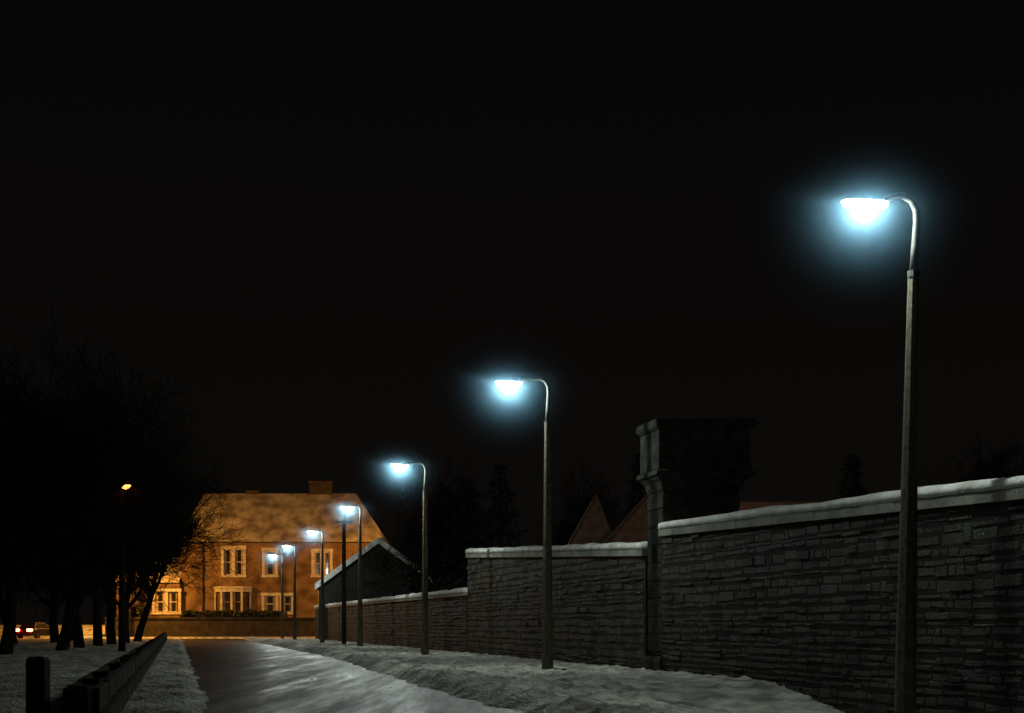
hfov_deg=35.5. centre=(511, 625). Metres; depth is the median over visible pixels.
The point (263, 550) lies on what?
surround
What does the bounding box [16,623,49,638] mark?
hatchback car
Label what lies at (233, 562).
mullion
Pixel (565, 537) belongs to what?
bare tree
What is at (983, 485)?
snow
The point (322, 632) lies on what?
street lamp
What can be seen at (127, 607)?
bare tree
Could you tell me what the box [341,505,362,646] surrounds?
street lamp
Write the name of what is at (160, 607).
glass
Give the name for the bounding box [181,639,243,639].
cross street
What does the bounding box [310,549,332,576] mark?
surround
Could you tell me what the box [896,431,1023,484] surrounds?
bare tree
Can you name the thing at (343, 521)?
utility pole
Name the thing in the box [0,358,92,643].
bare tree
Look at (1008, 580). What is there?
stones
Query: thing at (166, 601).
mullion
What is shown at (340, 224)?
sky
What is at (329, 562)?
sash
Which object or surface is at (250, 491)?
chimney
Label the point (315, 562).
curtains
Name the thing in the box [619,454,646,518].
conifer tree
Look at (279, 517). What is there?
roof
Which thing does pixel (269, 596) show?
sash
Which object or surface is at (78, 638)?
bare tree
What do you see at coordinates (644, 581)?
stone wall
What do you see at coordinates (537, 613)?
stones
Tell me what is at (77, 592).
bare tree
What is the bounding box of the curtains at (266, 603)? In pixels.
[265,597,274,610]
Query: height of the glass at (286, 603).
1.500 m
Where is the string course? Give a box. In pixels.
[181,581,317,582]
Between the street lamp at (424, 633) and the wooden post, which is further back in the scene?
the street lamp at (424, 633)
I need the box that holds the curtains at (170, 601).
[169,593,176,610]
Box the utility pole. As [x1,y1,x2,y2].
[335,514,352,643]
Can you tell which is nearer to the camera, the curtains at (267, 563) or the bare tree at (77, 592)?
the bare tree at (77, 592)
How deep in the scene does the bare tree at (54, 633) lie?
100.00 m
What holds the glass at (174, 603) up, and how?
attached to the wing wall at (173, 586)
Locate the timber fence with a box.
[63,632,166,712]
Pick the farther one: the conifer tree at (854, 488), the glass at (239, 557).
the glass at (239, 557)
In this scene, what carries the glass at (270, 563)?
attached to the front wall at (306, 598)
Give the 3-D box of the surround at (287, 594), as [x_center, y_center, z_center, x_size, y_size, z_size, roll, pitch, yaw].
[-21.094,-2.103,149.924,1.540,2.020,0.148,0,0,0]
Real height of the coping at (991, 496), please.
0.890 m
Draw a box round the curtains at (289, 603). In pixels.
[284,597,290,610]
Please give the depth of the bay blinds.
149.34 m
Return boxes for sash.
[168,592,176,611]
[224,549,231,574]
[235,549,242,574]
[264,596,275,609]
[265,551,274,574]
[314,552,319,574]
[324,552,329,574]
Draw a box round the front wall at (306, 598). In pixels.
[181,543,368,616]
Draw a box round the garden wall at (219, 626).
[105,617,314,636]
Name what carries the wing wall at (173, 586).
on the snowy ground
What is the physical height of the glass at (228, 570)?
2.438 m
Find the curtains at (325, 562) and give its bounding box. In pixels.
[324,553,328,573]
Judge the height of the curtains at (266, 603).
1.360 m
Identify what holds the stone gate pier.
on the snowy ground
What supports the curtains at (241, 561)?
attached to the front wall at (306, 598)
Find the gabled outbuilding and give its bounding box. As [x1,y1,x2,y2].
[315,537,447,639]
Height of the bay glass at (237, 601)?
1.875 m
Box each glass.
[158,593,162,610]
[172,593,175,610]
[225,592,240,611]
[227,550,229,573]
[238,550,240,573]
[268,552,272,573]
[268,597,272,610]
[285,597,288,610]
[316,553,318,573]
[326,553,327,573]
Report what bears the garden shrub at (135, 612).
on the snowy ground
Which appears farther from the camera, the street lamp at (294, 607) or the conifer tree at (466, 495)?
the street lamp at (294, 607)
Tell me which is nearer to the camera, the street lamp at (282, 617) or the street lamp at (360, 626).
the street lamp at (360, 626)
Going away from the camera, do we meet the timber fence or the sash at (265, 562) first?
the timber fence
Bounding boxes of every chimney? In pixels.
[246,488,261,493]
[308,478,333,493]
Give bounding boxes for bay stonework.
[213,586,252,616]
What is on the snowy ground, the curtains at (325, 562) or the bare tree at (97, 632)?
the bare tree at (97, 632)
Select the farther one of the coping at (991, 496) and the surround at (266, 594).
the surround at (266, 594)
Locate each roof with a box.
[125,558,180,582]
[190,493,393,546]
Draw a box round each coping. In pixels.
[314,593,467,608]
[466,548,647,557]
[658,486,1023,535]
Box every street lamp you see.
[118,484,130,650]
[272,554,283,637]
[289,545,296,639]
[308,530,324,642]
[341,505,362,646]
[391,461,428,654]
[496,377,552,669]
[842,193,919,712]
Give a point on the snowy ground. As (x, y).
(168, 683)
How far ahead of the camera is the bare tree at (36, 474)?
58.05 m
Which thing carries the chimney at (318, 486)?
on the roof at (279, 517)
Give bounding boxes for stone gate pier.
[636,417,756,670]
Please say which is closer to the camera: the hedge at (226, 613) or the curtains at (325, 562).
the hedge at (226, 613)
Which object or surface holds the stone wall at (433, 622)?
on the snowy ground
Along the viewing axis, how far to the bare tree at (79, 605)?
111.84 m
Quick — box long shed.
[739,502,818,510]
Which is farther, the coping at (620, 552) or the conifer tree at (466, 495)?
the conifer tree at (466, 495)
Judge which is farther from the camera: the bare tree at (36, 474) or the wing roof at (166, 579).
the wing roof at (166, 579)
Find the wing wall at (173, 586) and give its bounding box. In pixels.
[116,583,179,616]
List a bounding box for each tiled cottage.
[567,493,611,544]
[602,494,648,543]
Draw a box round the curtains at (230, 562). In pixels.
[225,550,231,573]
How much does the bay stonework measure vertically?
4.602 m
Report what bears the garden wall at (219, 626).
on the snowy ground
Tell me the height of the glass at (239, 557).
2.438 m
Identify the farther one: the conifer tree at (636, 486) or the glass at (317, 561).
the glass at (317, 561)
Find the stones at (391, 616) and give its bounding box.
[315,596,466,651]
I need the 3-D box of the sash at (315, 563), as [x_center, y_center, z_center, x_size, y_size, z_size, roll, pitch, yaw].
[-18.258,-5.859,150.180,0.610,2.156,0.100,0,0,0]
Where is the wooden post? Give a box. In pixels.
[26,656,49,712]
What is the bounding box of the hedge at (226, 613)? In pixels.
[181,609,287,616]
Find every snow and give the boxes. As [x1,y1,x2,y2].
[314,587,467,607]
[465,541,648,553]
[658,475,1023,528]
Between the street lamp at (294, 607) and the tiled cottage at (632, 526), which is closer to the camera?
the tiled cottage at (632, 526)
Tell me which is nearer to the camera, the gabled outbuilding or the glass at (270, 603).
the gabled outbuilding
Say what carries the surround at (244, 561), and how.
attached to the front wall at (306, 598)
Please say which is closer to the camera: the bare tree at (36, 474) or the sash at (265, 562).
the bare tree at (36, 474)
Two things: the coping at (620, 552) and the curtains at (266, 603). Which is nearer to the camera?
the coping at (620, 552)
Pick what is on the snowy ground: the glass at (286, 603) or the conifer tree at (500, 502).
the conifer tree at (500, 502)
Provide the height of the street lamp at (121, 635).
7.397 m
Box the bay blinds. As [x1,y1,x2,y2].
[222,592,234,610]
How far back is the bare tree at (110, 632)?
89.06 m
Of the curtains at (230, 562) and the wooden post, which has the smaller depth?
the wooden post
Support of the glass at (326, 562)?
attached to the front wall at (306, 598)
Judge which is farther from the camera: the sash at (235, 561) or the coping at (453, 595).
the sash at (235, 561)
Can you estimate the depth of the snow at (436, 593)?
78.06 m
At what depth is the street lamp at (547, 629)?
37.82 m
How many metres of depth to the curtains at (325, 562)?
150.21 m
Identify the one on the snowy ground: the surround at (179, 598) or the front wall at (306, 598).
the front wall at (306, 598)
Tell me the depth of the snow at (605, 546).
45.50 m
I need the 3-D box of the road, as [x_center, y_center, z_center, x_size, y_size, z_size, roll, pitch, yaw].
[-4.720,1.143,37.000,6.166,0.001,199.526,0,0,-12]
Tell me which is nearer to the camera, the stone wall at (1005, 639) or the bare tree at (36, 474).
the stone wall at (1005, 639)
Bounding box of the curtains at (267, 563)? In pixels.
[266,552,274,573]
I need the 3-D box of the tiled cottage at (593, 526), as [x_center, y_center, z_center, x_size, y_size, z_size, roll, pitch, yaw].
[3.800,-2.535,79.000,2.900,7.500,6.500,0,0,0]
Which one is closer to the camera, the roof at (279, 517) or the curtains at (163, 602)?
the curtains at (163, 602)
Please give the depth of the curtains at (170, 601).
149.61 m
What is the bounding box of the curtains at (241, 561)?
[236,550,242,573]
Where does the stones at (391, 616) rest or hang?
on the snowy ground
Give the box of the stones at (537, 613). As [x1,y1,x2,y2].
[467,557,644,668]
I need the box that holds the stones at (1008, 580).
[661,502,1023,712]
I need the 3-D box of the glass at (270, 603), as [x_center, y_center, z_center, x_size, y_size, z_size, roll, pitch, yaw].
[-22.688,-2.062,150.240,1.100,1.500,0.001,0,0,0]
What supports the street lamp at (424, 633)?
on the snowy ground
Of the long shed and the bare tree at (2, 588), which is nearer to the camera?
the long shed
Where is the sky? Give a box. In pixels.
[0,0,1023,624]
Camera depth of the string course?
149.94 m
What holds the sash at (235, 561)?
attached to the front wall at (306, 598)
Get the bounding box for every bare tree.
[0,292,244,650]
[0,336,211,654]
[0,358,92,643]
[0,366,174,647]
[0,395,170,644]
[0,417,218,645]
[15,397,133,642]
[15,402,252,642]
[21,561,164,640]
[101,458,214,640]
[351,447,512,598]
[527,443,628,545]
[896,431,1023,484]
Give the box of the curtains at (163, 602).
[156,593,164,610]
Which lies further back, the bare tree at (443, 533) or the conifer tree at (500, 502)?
the bare tree at (443, 533)
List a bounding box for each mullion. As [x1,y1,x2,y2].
[165,592,167,611]
[232,549,234,574]
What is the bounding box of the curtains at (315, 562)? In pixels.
[315,553,319,573]
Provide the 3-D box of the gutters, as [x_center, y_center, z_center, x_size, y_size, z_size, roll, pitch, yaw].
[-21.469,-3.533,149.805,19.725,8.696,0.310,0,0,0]
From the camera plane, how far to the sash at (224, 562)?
150.15 m
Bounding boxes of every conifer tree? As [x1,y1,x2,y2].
[428,476,494,591]
[455,463,531,584]
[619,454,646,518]
[834,452,870,498]
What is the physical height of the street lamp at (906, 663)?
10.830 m
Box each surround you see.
[151,589,181,613]
[220,546,246,576]
[261,548,278,576]
[261,593,278,613]
[279,593,292,613]
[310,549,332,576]
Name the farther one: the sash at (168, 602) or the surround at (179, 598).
the sash at (168, 602)
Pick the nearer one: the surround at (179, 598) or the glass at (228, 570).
the surround at (179, 598)
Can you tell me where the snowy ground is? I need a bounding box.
[0,625,844,712]
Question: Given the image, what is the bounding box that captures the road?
[182,640,523,712]
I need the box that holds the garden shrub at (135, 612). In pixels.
[129,605,143,616]
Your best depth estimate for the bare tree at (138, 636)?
106.10 m
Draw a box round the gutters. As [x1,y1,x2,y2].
[202,542,387,609]
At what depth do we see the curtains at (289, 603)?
150.21 m

